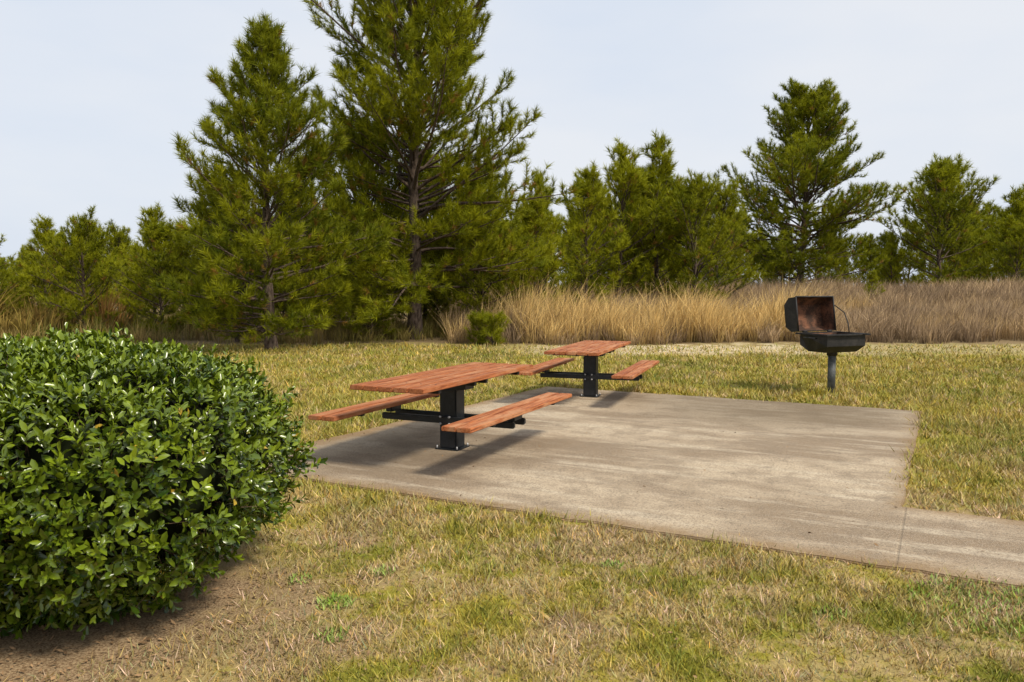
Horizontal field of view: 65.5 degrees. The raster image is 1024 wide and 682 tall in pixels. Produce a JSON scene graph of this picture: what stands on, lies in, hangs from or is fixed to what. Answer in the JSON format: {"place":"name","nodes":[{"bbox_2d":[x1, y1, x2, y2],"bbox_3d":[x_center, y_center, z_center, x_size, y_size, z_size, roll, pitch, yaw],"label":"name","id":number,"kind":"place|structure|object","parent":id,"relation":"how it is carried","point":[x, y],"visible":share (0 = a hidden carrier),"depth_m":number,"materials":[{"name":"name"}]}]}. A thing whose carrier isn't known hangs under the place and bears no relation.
{"place":"outdoors","nodes":[
{"label":"outdoors","id":0,"kind":"place"},
{"bbox_2d":[0,289,1023,681],"bbox_3d":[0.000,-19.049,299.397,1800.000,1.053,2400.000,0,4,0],"label":"ground","id":1,"kind":"structure","parent":0,"point":[72,641],"depth_m":4.04,"materials":[{"name":"soil"}]},
{"bbox_2d":[0,233,28,326],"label":"pine tree","id":2,"kind":"object","parent":1,"relation":"on","point":[3,274],"visible":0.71,"depth_m":26.64,"materials":[{"name":"green plant"}]},
{"bbox_2d":[9,211,77,315],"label":"pine tree","id":3,"kind":"object","parent":1,"relation":"on","point":[42,229],"visible":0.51,"depth_m":27.56,"materials":[{"name":"green plant"}]},
{"bbox_2d":[0,282,143,337],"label":"brown roadside brush","id":4,"kind":"object","parent":1,"relation":"on","point":[33,315],"visible":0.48,"depth_m":25.92,"materials":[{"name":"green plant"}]},
{"bbox_2d":[17,205,129,333],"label":"pine tree","id":5,"kind":"object","parent":1,"relation":"on","point":[78,237],"visible":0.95,"depth_m":25.58,"materials":[{"name":"green plant"}]},
{"bbox_2d":[102,217,204,335],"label":"pine tree","id":6,"kind":"object","parent":1,"relation":"on","point":[152,236],"visible":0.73,"depth_m":25.05,"materials":[{"name":"green plant"}]},
{"bbox_2d":[118,201,190,327],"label":"pine tree","id":7,"kind":"object","parent":1,"relation":"on","point":[155,215],"visible":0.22,"depth_m":27.75,"materials":[{"name":"green plant"}]},
{"bbox_2d":[0,322,327,640],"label":"holly shrub","id":8,"kind":"object","parent":1,"relation":"on","point":[129,473],"visible":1,"depth_m":3.62,"materials":[{"name":"green plant"}]},
{"bbox_2d":[156,151,293,334],"bbox_3d":[-9.270,-3.196,26.514,3.925,6.210,4.633,0,4,1],"label":"pine tree","id":9,"kind":"object","parent":1,"relation":"on","point":[173,233],"visible":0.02,"depth_m":25.59,"materials":[{"name":"green plant"}]},
{"bbox_2d":[0,306,465,344],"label":"undergrowth weeds","id":10,"kind":"object","parent":1,"relation":"on","point":[430,331],"visible":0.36,"depth_m":24.74,"materials":[{"name":"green plant"}]},
{"bbox_2d":[182,201,286,341],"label":"pine tree","id":11,"kind":"object","parent":1,"relation":"on","point":[237,338],"visible":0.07,"depth_m":23.85,"materials":[{"name":"green plant"}]},
{"bbox_2d":[148,10,399,349],"bbox_3d":[-5.979,-4.069,20.610,6.208,8.785,6.048,0,4,0],"label":"pine tree","id":12,"kind":"object","parent":1,"relation":"on","point":[269,91],"visible":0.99,"depth_m":20.00,"materials":[{"name":"green plant"}]},
{"bbox_2d":[271,154,338,330],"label":"pine tree","id":13,"kind":"object","parent":1,"relation":"on","point":[302,266],"visible":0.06,"depth_m":29.60,"materials":[{"name":"green plant"}]},
{"bbox_2d":[271,112,440,333],"bbox_3d":[-4.958,-4.147,27.380,4.771,7.991,5.870,2,4,23],"label":"pine tree","id":14,"kind":"object","parent":1,"relation":"on","point":[394,211],"visible":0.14,"depth_m":26.62,"materials":[{"name":"green plant"}]},
{"bbox_2d":[328,250,408,337],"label":"pine tree","id":15,"kind":"object","parent":1,"relation":"on","point":[356,301],"visible":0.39,"depth_m":24.52,"materials":[{"name":"green plant"}]},
{"bbox_2d":[350,132,471,320],"bbox_3d":[-3.490,-4.312,31.029,5.744,7.701,4.867,3,5,34],"label":"pine tree","id":16,"kind":"object","parent":1,"relation":"on","point":[437,157],"visible":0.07,"depth_m":30.13,"materials":[{"name":"green plant"}]},
{"bbox_2d":[284,0,585,339],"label":"pine tree","id":17,"kind":"object","parent":1,"relation":"on","point":[449,46],"visible":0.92,"depth_m":23.12,"materials":[{"name":"green plant"}]},
{"bbox_2d":[425,158,527,315],"bbox_3d":[-1.119,-3.508,28.852,4.662,6.346,3.788,-1,4,-15],"label":"pine tree","id":18,"kind":"object","parent":1,"relation":"on","point":[507,193],"visible":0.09,"depth_m":28.51,"materials":[{"name":"green plant"}]},
{"bbox_2d":[464,307,504,344],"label":"pine sapling","id":19,"kind":"object","parent":1,"relation":"on","point":[473,323],"visible":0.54,"depth_m":22.86,"materials":[{"name":"green plant"}]},
{"bbox_2d":[469,309,509,345],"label":"pine sapling","id":20,"kind":"object","parent":1,"relation":"on","point":[491,323],"visible":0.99,"depth_m":22.50,"materials":[{"name":"green plant"}]},
{"bbox_2d":[433,182,549,322],"bbox_3d":[-0.963,-2.784,26.192,3.984,5.341,3.376,3,5,42],"label":"pine tree","id":21,"kind":"object","parent":1,"relation":"on","point":[497,230],"visible":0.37,"depth_m":25.96,"materials":[{"name":"green plant"}]},
{"bbox_2d":[0,150,1023,325],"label":"distant pine trees","id":22,"kind":"object","parent":1,"relation":"on","point":[952,232],"visible":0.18,"depth_m":47.68,"materials":[{"name":"green plant"}]},
{"bbox_2d":[0,430,1023,681],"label":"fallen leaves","id":23,"kind":"object","parent":1,"relation":"on","point":[42,628],"visible":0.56,"depth_m":3.82,"materials":[{"name":"brown plant"}]},
{"bbox_2d":[502,193,571,311],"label":"pine tree","id":24,"kind":"object","parent":1,"relation":"on","point":[533,220],"visible":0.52,"depth_m":27.06,"materials":[{"name":"green plant"}]},
{"bbox_2d":[504,167,581,306],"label":"pine tree","id":25,"kind":"object","parent":1,"relation":"on","point":[546,188],"visible":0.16,"depth_m":29.59,"materials":[{"name":"green plant"}]},
{"bbox_2d":[552,160,631,306],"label":"pine tree","id":26,"kind":"object","parent":1,"relation":"on","point":[582,228],"visible":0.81,"depth_m":31.57,"materials":[{"name":"green plant"}]},
{"bbox_2d":[556,137,683,299],"bbox_3d":[4.869,-4.928,33.938,4.561,7.728,4.869,3,5,41],"label":"pine tree","id":27,"kind":"object","parent":1,"relation":"on","point":[623,175],"visible":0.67,"depth_m":33.36,"materials":[{"name":"green plant"}]},
{"bbox_2d":[603,128,698,301],"bbox_3d":[6.329,-5.240,34.670,4.719,8.150,4.813,-3,5,-36],"label":"pine tree","id":28,"kind":"object","parent":1,"relation":"on","point":[658,176],"visible":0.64,"depth_m":34.29,"materials":[{"name":"green plant"}]},
{"bbox_2d":[647,167,760,304],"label":"pine tree","id":29,"kind":"object","parent":1,"relation":"on","point":[697,192],"visible":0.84,"depth_m":33.28,"materials":[{"name":"green plant"}]},
{"bbox_2d":[674,169,768,296],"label":"pine tree","id":30,"kind":"object","parent":1,"relation":"on","point":[725,207],"visible":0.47,"depth_m":36.27,"materials":[{"name":"green plant"}]},
{"bbox_2d":[698,77,909,288],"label":"pine tree","id":31,"kind":"object","parent":1,"relation":"on","point":[800,106],"visible":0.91,"depth_m":43.20,"materials":[{"name":"green plant"}]},
{"bbox_2d":[784,296,870,393],"bbox_3d":[4.870,0.108,12.387,0.928,1.613,1.065,-2,4,-23],"label":"barbecue grill","id":32,"kind":"object","parent":1,"relation":"on","point":[805,316],"visible":0.98,"depth_m":12.49,"materials":[{"name":"metal"}]},
{"bbox_2d":[860,268,885,300],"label":"pine tree","id":33,"kind":"object","parent":1,"relation":"on","point":[872,275],"visible":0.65,"depth_m":35.84,"materials":[{"name":"green plant"}]},
{"bbox_2d":[0,0,1023,284],"label":"sky","id":34,"kind":"structure","parent":0,"point":[94,94],"materials":[{"name":"white"}]},
{"bbox_2d":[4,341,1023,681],"bbox_3d":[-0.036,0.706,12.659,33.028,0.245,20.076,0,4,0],"label":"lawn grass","id":35,"kind":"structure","parent":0,"point":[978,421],"depth_m":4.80,"materials":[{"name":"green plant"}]},
{"bbox_2d":[258,386,1023,588],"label":"concrete patio","id":36,"kind":"structure","parent":0,"point":[619,458],"depth_m":6.98,"materials":[{"name":"grey concrete"}]},
{"bbox_2d":[308,362,571,450],"bbox_3d":[-0.606,0.707,8.065,1.688,0.760,2.430,2,4,25],"label":"picnic table","id":37,"kind":"object","parent":36,"relation":"on","point":[449,385],"visible":1,"depth_m":7.94,"materials":[{"name":"red wood"}]},
{"bbox_2d":[519,340,658,397],"bbox_3d":[1.181,0.447,11.921,1.688,0.760,2.438,1,4,19],"label":"picnic table","id":38,"kind":"object","parent":36,"relation":"on","point":[590,351],"visible":0.99,"depth_m":11.82,"materials":[{"name":"red wood"}]},
{"bbox_2d":[429,269,854,344],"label":"broomsedge grass","id":39,"kind":"structure","parent":0,"point":[695,316],"depth_m":24.03,"materials":[{"name":"plant"}]},
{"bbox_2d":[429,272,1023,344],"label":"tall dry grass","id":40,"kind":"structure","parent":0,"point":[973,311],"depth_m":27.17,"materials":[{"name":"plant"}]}
]}

